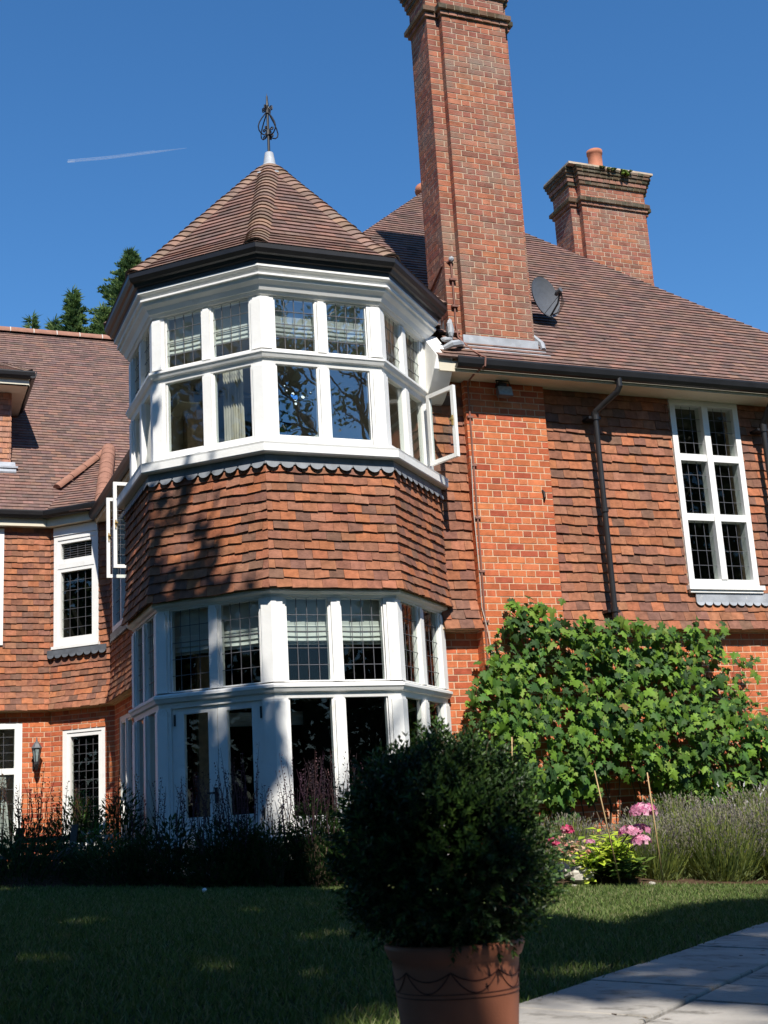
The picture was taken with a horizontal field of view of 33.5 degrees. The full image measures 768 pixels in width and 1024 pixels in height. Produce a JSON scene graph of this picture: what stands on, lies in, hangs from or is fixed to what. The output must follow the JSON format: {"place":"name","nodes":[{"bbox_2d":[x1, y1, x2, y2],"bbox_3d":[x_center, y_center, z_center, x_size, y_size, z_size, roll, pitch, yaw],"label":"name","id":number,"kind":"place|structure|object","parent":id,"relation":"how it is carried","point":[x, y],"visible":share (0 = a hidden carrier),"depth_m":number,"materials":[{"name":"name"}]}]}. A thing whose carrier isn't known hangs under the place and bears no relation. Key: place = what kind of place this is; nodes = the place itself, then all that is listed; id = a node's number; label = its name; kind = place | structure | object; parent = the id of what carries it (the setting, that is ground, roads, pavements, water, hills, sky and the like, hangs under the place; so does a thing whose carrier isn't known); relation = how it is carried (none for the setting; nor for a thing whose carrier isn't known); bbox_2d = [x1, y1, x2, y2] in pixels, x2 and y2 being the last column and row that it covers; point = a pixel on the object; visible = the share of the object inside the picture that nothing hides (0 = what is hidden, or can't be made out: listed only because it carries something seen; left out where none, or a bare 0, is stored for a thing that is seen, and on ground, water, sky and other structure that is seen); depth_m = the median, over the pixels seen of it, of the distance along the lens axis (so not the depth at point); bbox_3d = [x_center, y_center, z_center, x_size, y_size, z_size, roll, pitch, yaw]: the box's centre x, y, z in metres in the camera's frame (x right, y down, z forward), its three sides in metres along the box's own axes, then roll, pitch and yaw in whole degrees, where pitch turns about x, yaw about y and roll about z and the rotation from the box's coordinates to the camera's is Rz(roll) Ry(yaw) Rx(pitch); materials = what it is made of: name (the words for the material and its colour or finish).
{"place":"outdoors","nodes":[
{"label":"outdoors","id":0,"kind":"place"},
{"bbox_2d":[0,862,767,1023],"bbox_3d":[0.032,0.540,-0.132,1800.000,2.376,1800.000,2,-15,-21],"label":"lawn","id":1,"kind":"structure","parent":0,"point":[140,1008],"depth_m":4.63,"materials":[{"name":"green plant"}]},
{"bbox_2d":[21,310,40,328],"bbox_3d":[-9.385,1.616,33.877,0.845,15.099,0.943,-10,-15,27],"label":"conifer","id":2,"kind":"object","parent":1,"relation":"on","point":[34,324],"visible":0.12,"depth_m":35.51,"materials":[{"name":"green plant"}]},
{"bbox_2d":[53,283,88,332],"bbox_3d":[-8.408,1.246,34.207,2.201,15.862,2.137,2,-15,-21],"label":"conifer","id":3,"kind":"object","parent":1,"relation":"on","point":[73,318],"visible":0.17,"depth_m":35.59,"materials":[{"name":"green plant"}]},
{"bbox_2d":[86,301,112,334],"bbox_3d":[-7.506,1.435,33.989,1.888,15.289,2.092,-5,-14,6],"label":"conifer","id":4,"kind":"object","parent":1,"relation":"on","point":[97,320],"visible":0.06,"depth_m":35.49,"materials":[{"name":"green plant"}]},
{"bbox_2d":[81,246,141,334],"bbox_3d":[-6.792,0.644,34.942,5.771,17.195,5.790,2,-15,-21],"label":"conifer","id":5,"kind":"object","parent":1,"relation":"on","point":[130,259],"visible":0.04,"depth_m":36.18,"materials":[{"name":"green plant"}]},
{"bbox_2d":[0,0,767,875],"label":"brick house","id":6,"kind":"structure","parent":1,"relation":"on","point":[434,494],"depth_m":14.62,"materials":[{"name":"brick"}]},
{"bbox_2d":[0,529,3,644],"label":"window","id":7,"kind":"structure","parent":6,"relation":"in","point":[1,530],"depth_m":19.65,"materials":[{"name":"white paint"}]},
{"bbox_2d":[0,777,8,847],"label":"curtain","id":8,"kind":"object","parent":6,"relation":"hanging from","point":[6,810],"visible":0.4,"depth_m":19.26,"materials":[{"name":"white fabric"}]},
{"bbox_2d":[0,721,21,841],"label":"window","id":9,"kind":"structure","parent":6,"relation":"in","point":[10,733],"depth_m":19.28,"materials":[{"name":"white paint"}]},
{"bbox_2d":[31,737,41,770],"bbox_3d":[-5.225,3.643,19.174,0.170,0.500,0.231,2,-15,-21],"label":"wall lantern","id":10,"kind":"object","parent":6,"relation":"attached to","point":[36,747],"depth_m":19.11,"materials":[{"name":"grey metal"}]},
{"bbox_2d":[47,521,106,658],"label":"window","id":11,"kind":"structure","parent":6,"relation":"in","point":[76,569],"depth_m":19.84,"materials":[{"name":"white paint"}]},
{"bbox_2d":[63,725,105,848],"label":"window","id":12,"kind":"structure","parent":6,"relation":"in","point":[83,748],"depth_m":19.53,"materials":[{"name":"white paint"}]},
{"bbox_2d":[110,511,127,642],"bbox_3d":[-3.491,0.716,17.807,0.160,1.786,3.100,2,-15,-21],"label":"window","id":13,"kind":"structure","parent":6,"relation":"in","point":[118,584],"depth_m":18.78,"materials":[{"name":"white paint"}]},
{"bbox_2d":[120,713,132,843],"bbox_3d":[-3.577,3.795,18.016,0.132,1.890,1.025,2,-15,-21],"label":"window","id":14,"kind":"structure","parent":6,"relation":"in","point":[126,747],"depth_m":18.13,"materials":[{"name":"white paint"}]},
{"bbox_2d":[169,313,200,355],"bbox_3d":[-2.032,-1.865,13.186,0.540,0.438,0.036,-9,-15,22],"label":"roman blind","id":15,"kind":"object","parent":6,"relation":"attached to","point":[190,344],"visible":0.69,"depth_m":13.20,"materials":[{"name":"white fabric"}]},
{"bbox_2d":[174,608,208,655],"bbox_3d":[-1.857,1.121,12.456,0.540,0.535,0.036,-9,-15,22],"label":"roman blind","id":16,"kind":"object","parent":6,"relation":"attached to","point":[195,616],"visible":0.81,"depth_m":12.47,"materials":[{"name":"white fabric"}]},
{"bbox_2d":[172,705,219,838],"bbox_3d":[-1.780,2.448,12.032,0.497,1.220,0.105,-9,-15,22],"label":"french door","id":17,"kind":"structure","parent":6,"relation":"in","point":[179,725],"depth_m":12.08,"materials":[{"name":"white paint"}]},
{"bbox_2d":[215,302,248,344],"bbox_3d":[-1.502,-1.950,12.967,0.540,0.438,0.036,-9,-15,22],"label":"roman blind","id":18,"kind":"object","parent":6,"relation":"attached to","point":[227,323],"visible":0.69,"depth_m":12.99,"materials":[{"name":"white fabric"}]},
{"bbox_2d":[223,369,244,440],"bbox_3d":[-1.516,-0.991,12.896,0.232,1.110,0.040,-9,-15,22],"label":"curtain","id":19,"kind":"object","parent":6,"relation":"hanging from","point":[234,417],"visible":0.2,"depth_m":12.91,"materials":[{"name":"fabric"}]},
{"bbox_2d":[223,601,259,649],"bbox_3d":[-1.327,1.036,12.237,0.540,0.535,0.036,-9,-15,22],"label":"roman blind","id":20,"kind":"object","parent":6,"relation":"attached to","point":[234,640],"visible":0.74,"depth_m":12.26,"materials":[{"name":"white fabric"}]},
{"bbox_2d":[217,700,266,833],"bbox_3d":[-1.308,2.379,11.862,0.497,1.220,0.057,-9,-15,22],"label":"french door","id":21,"kind":"structure","parent":6,"relation":"in","point":[223,709],"depth_m":11.88,"materials":[{"name":"white paint"}]},
{"bbox_2d":[114,263,448,509],"bbox_3d":[-1.167,-1.096,14.215,3.400,1.950,3.400,2,-15,-21],"label":"bay window","id":22,"kind":"structure","parent":6,"relation":"in","point":[142,338],"depth_m":12.96,"materials":[{"name":"white paint"}]},
{"bbox_2d":[127,588,452,875],"bbox_3d":[-0.951,2.603,13.311,3.200,3.072,3.200,2,-15,-21],"label":"bay window","id":23,"kind":"structure","parent":6,"relation":"in","point":[155,695],"depth_m":12.23,"materials":[{"name":"white paint"}]},
{"bbox_2d":[274,300,312,338],"bbox_3d":[-0.953,-1.983,12.964,0.540,0.438,0.036,2,-15,-21],"label":"roman blind","id":24,"kind":"object","parent":6,"relation":"attached to","point":[299,318],"visible":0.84,"depth_m":12.98,"materials":[{"name":"white fabric"}]},
{"bbox_2d":[286,599,326,644],"bbox_3d":[-0.778,1.003,12.234,0.540,0.535,0.036,2,-15,-21],"label":"roman blind","id":25,"kind":"object","parent":6,"relation":"attached to","point":[299,607],"visible":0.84,"depth_m":12.25,"materials":[{"name":"white fabric"}]},
{"bbox_2d":[326,305,363,343],"bbox_3d":[-0.414,-1.962,13.176,0.540,0.438,0.036,2,-15,-21],"label":"roman blind","id":26,"kind":"object","parent":6,"relation":"attached to","point":[342,323],"visible":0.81,"depth_m":13.18,"materials":[{"name":"white fabric"}]},
{"bbox_2d":[341,600,380,643],"bbox_3d":[-0.239,1.023,12.446,0.540,0.535,0.036,2,-15,-21],"label":"roman blind","id":27,"kind":"object","parent":6,"relation":"attached to","point":[367,622],"visible":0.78,"depth_m":12.45,"materials":[{"name":"white fabric"}]},
{"bbox_2d":[495,380,512,398],"bbox_3d":[1.342,-1.389,14.430,0.184,0.207,0.163,2,-15,-21],"label":"floodlight","id":28,"kind":"object","parent":6,"relation":"attached to","point":[503,390],"visible":1,"depth_m":14.38,"materials":[{"name":"grey plastic"}]},
{"bbox_2d":[531,277,563,317],"bbox_3d":[1.893,-2.645,15.612,0.590,0.541,0.366,-2,-14,-5],"label":"satellite dish","id":29,"kind":"object","parent":6,"relation":"attached to","point":[546,295],"visible":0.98,"depth_m":15.68,"materials":[{"name":"grey metal"}]},
{"bbox_2d":[537,333,619,343],"bbox_3d":[2.429,-2.113,15.520,1.474,0.329,0.260,5,-16,-30],"label":"roof cable","id":30,"kind":"object","parent":6,"relation":"attached to","point":[578,343],"visible":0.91,"depth_m":15.36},
{"bbox_2d":[464,595,767,839],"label":"climbing vine","id":31,"kind":"object","parent":6,"relation":"attached to","point":[627,676],"visible":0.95,"depth_m":13.71,"materials":[{"name":"green plant"}]},
{"bbox_2d":[667,399,767,605],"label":"window","id":32,"kind":"structure","parent":6,"relation":"in","point":[709,520],"depth_m":15.51,"materials":[{"name":"white paint"}]},
{"bbox_2d":[721,655,767,738],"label":"climbing vine","id":33,"kind":"object","parent":6,"relation":"attached to","point":[748,665],"visible":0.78,"depth_m":14.51,"materials":[{"name":"green plant"}]},
{"bbox_2d":[0,872,767,887],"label":"flower bed","id":34,"kind":"object","parent":1,"relation":"on","point":[56,880],"visible":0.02,"depth_m":11.28,"materials":[{"name":"soil"}]},
{"bbox_2d":[0,763,69,876],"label":"perennial","id":35,"kind":"object","parent":34,"relation":"on","point":[38,829],"visible":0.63,"depth_m":11.80,"materials":[{"name":"green plant"}]},
{"bbox_2d":[0,824,78,875],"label":"garden chair","id":36,"kind":"object","parent":34,"relation":"on","point":[74,833],"visible":0.24,"depth_m":11.94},
{"bbox_2d":[0,834,98,886],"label":"perennial","id":37,"kind":"object","parent":34,"relation":"on","point":[34,868],"visible":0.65,"depth_m":11.27,"materials":[{"name":"green plant"}]},
{"bbox_2d":[42,775,115,874],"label":"perennial","id":38,"kind":"object","parent":34,"relation":"on","point":[78,819],"visible":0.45,"depth_m":12.22,"materials":[{"name":"green plant"}]},
{"bbox_2d":[67,821,126,874],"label":"perennial","id":39,"kind":"object","parent":34,"relation":"on","point":[93,839],"visible":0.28,"depth_m":11.96,"materials":[{"name":"green plant"}]},
{"bbox_2d":[91,769,149,873],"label":"perennial","id":40,"kind":"object","parent":34,"relation":"on","point":[126,830],"visible":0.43,"depth_m":12.46,"materials":[{"name":"green plant"}]},
{"bbox_2d":[63,836,183,888],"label":"perennial","id":41,"kind":"object","parent":34,"relation":"on","point":[112,858],"visible":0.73,"depth_m":11.14,"materials":[{"name":"green plant"}]},
{"bbox_2d":[125,776,207,886],"bbox_3d":[-1.915,2.830,11.300,0.794,0.971,0.504,2,-15,-21],"label":"perennial","id":42,"kind":"object","parent":34,"relation":"on","point":[177,850],"visible":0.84,"depth_m":11.21,"materials":[{"name":"green plant"}]},
{"bbox_2d":[176,769,263,888],"bbox_3d":[-1.437,2.779,11.233,0.848,1.043,0.488,2,-15,-21],"label":"perennial","id":43,"kind":"object","parent":34,"relation":"on","point":[218,826],"visible":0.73,"depth_m":11.12,"materials":[{"name":"green plant"}]},
{"bbox_2d":[212,748,271,887],"bbox_3d":[-1.241,2.660,11.230,0.556,1.271,0.371,2,-15,-21],"label":"perennial","id":44,"kind":"object","parent":34,"relation":"on","point":[240,829],"visible":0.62,"depth_m":11.15,"materials":[{"name":"green plant"}]},
{"bbox_2d":[237,783,311,887],"bbox_3d":[-0.962,2.838,11.206,0.733,0.912,0.463,2,-15,-21],"label":"perennial","id":45,"kind":"object","parent":34,"relation":"on","point":[259,840],"visible":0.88,"depth_m":11.09,"materials":[{"name":"green plant"}]},
{"bbox_2d":[275,750,350,886],"bbox_3d":[-0.621,2.716,11.311,0.612,1.202,0.458,9,-18,-41],"label":"perennial","id":46,"kind":"object","parent":34,"relation":"on","point":[316,846],"visible":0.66,"depth_m":11.23,"materials":[{"name":"green plant"}]},
{"bbox_2d":[304,754,362,882],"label":"perennial","id":47,"kind":"object","parent":34,"relation":"on","point":[339,806],"visible":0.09,"depth_m":11.45,"materials":[{"name":"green plant"}]},
{"bbox_2d":[291,850,388,887],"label":"perennial","id":48,"kind":"object","parent":34,"relation":"on","point":[307,872],"visible":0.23,"depth_m":11.08,"materials":[{"name":"green plant"}]},
{"bbox_2d":[540,837,563,880],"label":"pink geranium","id":49,"kind":"object","parent":34,"relation":"on","point":[555,843],"visible":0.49,"depth_m":10.88,"materials":[{"name":"green plant"}]},
{"bbox_2d":[542,861,571,880],"bbox_3d":[1.513,3.232,11.466,0.341,0.193,0.276,2,-15,-21],"label":"rock","id":50,"kind":"object","parent":34,"relation":"on","point":[568,874],"visible":0.18,"depth_m":11.38,"materials":[{"name":"grey stone"}]},
{"bbox_2d":[547,824,576,884],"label":"pink geranium","id":51,"kind":"object","parent":34,"relation":"on","point":[565,829],"visible":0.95,"depth_m":11.11,"materials":[{"name":"green plant"}]},
{"bbox_2d":[545,833,590,863],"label":"sedum plant","id":52,"kind":"object","parent":34,"relation":"on","point":[574,847],"visible":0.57,"depth_m":11.37,"materials":[{"name":"green plant"}]},
{"bbox_2d":[544,839,596,878],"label":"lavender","id":53,"kind":"object","parent":34,"relation":"on","point":[569,862],"visible":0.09,"depth_m":11.98,"materials":[{"name":"green plant"}]},
{"bbox_2d":[534,810,614,856],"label":"lavender","id":54,"kind":"object","parent":34,"relation":"on","point":[586,833],"visible":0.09,"depth_m":12.76,"materials":[{"name":"green plant"}]},
{"bbox_2d":[567,865,594,884],"bbox_3d":[1.791,3.277,11.511,0.268,0.185,0.220,2,-15,-21],"label":"rock","id":55,"kind":"object","parent":34,"relation":"on","point":[577,872],"visible":0.81,"depth_m":11.43,"materials":[{"name":"grey stone"}]},
{"bbox_2d":[594,770,620,883],"bbox_3d":[1.864,2.632,10.642,0.013,0.934,0.372,-11,-16,28],"label":"bamboo cane","id":56,"kind":"object","parent":34,"relation":"on","point":[607,829],"visible":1,"depth_m":10.64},
{"bbox_2d":[560,802,657,884],"bbox_3d":[2.096,3.014,11.542,0.850,0.731,1.057,2,-15,-21],"label":"hydrangea","id":57,"kind":"object","parent":34,"relation":"on","point":[601,864],"visible":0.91,"depth_m":11.48,"materials":[{"name":"green plant"}]},
{"bbox_2d":[591,813,702,880],"bbox_3d":[2.579,3.212,12.219,1.095,0.699,1.095,-10,-15,24],"label":"lavender","id":58,"kind":"object","parent":34,"relation":"on","point":[672,869],"visible":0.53,"depth_m":11.92,"materials":[{"name":"green plant"}]},
{"bbox_2d":[647,772,663,882],"bbox_3d":[2.249,2.615,10.581,0.013,0.892,0.195,-9,-15,22],"label":"bamboo cane","id":59,"kind":"object","parent":34,"relation":"on","point":[655,829],"visible":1,"depth_m":10.57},
{"bbox_2d":[611,790,740,833],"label":"lavender","id":60,"kind":"object","parent":34,"relation":"on","point":[677,806],"visible":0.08,"depth_m":13.03,"materials":[{"name":"green plant"}]},
{"bbox_2d":[627,785,729,823],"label":"lavender","id":61,"kind":"object","parent":34,"relation":"on","point":[675,794],"visible":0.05,"depth_m":13.72,"materials":[{"name":"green plant"}]},
{"bbox_2d":[643,800,767,884],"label":"lavender","id":62,"kind":"object","parent":34,"relation":"on","point":[723,855],"visible":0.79,"depth_m":11.95,"materials":[{"name":"green plant"}]},
{"bbox_2d":[698,778,767,821],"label":"lavender","id":63,"kind":"object","parent":34,"relation":"on","point":[749,800],"visible":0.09,"depth_m":13.35,"materials":[{"name":"green plant"}]},
{"bbox_2d":[712,781,764,808],"bbox_3d":[3.644,3.298,13.254,0.927,1.013,1.172,9,-19,-42],"label":"white gaura","id":64,"kind":"object","parent":34,"relation":"on","point":[745,792],"visible":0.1,"depth_m":13.36,"materials":[{"name":"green plant"}]},
{"bbox_2d":[719,797,767,880],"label":"lavender","id":65,"kind":"object","parent":34,"relation":"on","point":[764,871],"visible":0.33,"depth_m":12.21,"materials":[{"name":"green plant"}]},
{"bbox_2d":[54,896,763,1019],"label":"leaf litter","id":66,"kind":"object","parent":1,"relation":"on","point":[597,984],"visible":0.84,"depth_m":4.87,"materials":[{"name":"brown plant"}]},
{"bbox_2d":[511,737,512,754],"bbox_3d":[1.071,2.429,10.588,0.012,1.093,0.266,-1,-14,-11],"label":"bamboo cane","id":67,"kind":"object","parent":1,"relation":"on","point":[511,746],"visible":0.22,"depth_m":10.59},
{"bbox_2d":[0,0,767,332],"label":"sky","id":68,"kind":"structure","parent":0,"point":[122,122],"materials":[{"name":"blue"}]},
{"bbox_2d":[519,922,767,1023],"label":"path","id":69,"kind":"structure","parent":0,"point":[733,989],"depth_m":4.15,"materials":[{"name":"stone"}]},
{"bbox_2d":[384,934,524,1023],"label":"plant pot","id":70,"kind":"object","parent":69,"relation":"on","point":[432,987],"visible":0.9,"depth_m":2.67,"materials":[{"name":"ceramic"}]},
{"bbox_2d":[312,707,571,967],"bbox_3d":[0.124,0.734,2.853,0.542,0.596,0.563,-7,-14,14],"label":"box shrub","id":71,"kind":"object","parent":70,"relation":"in","point":[405,837],"visible":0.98,"depth_m":2.72,"materials":[{"name":"green plant"}]}
]}

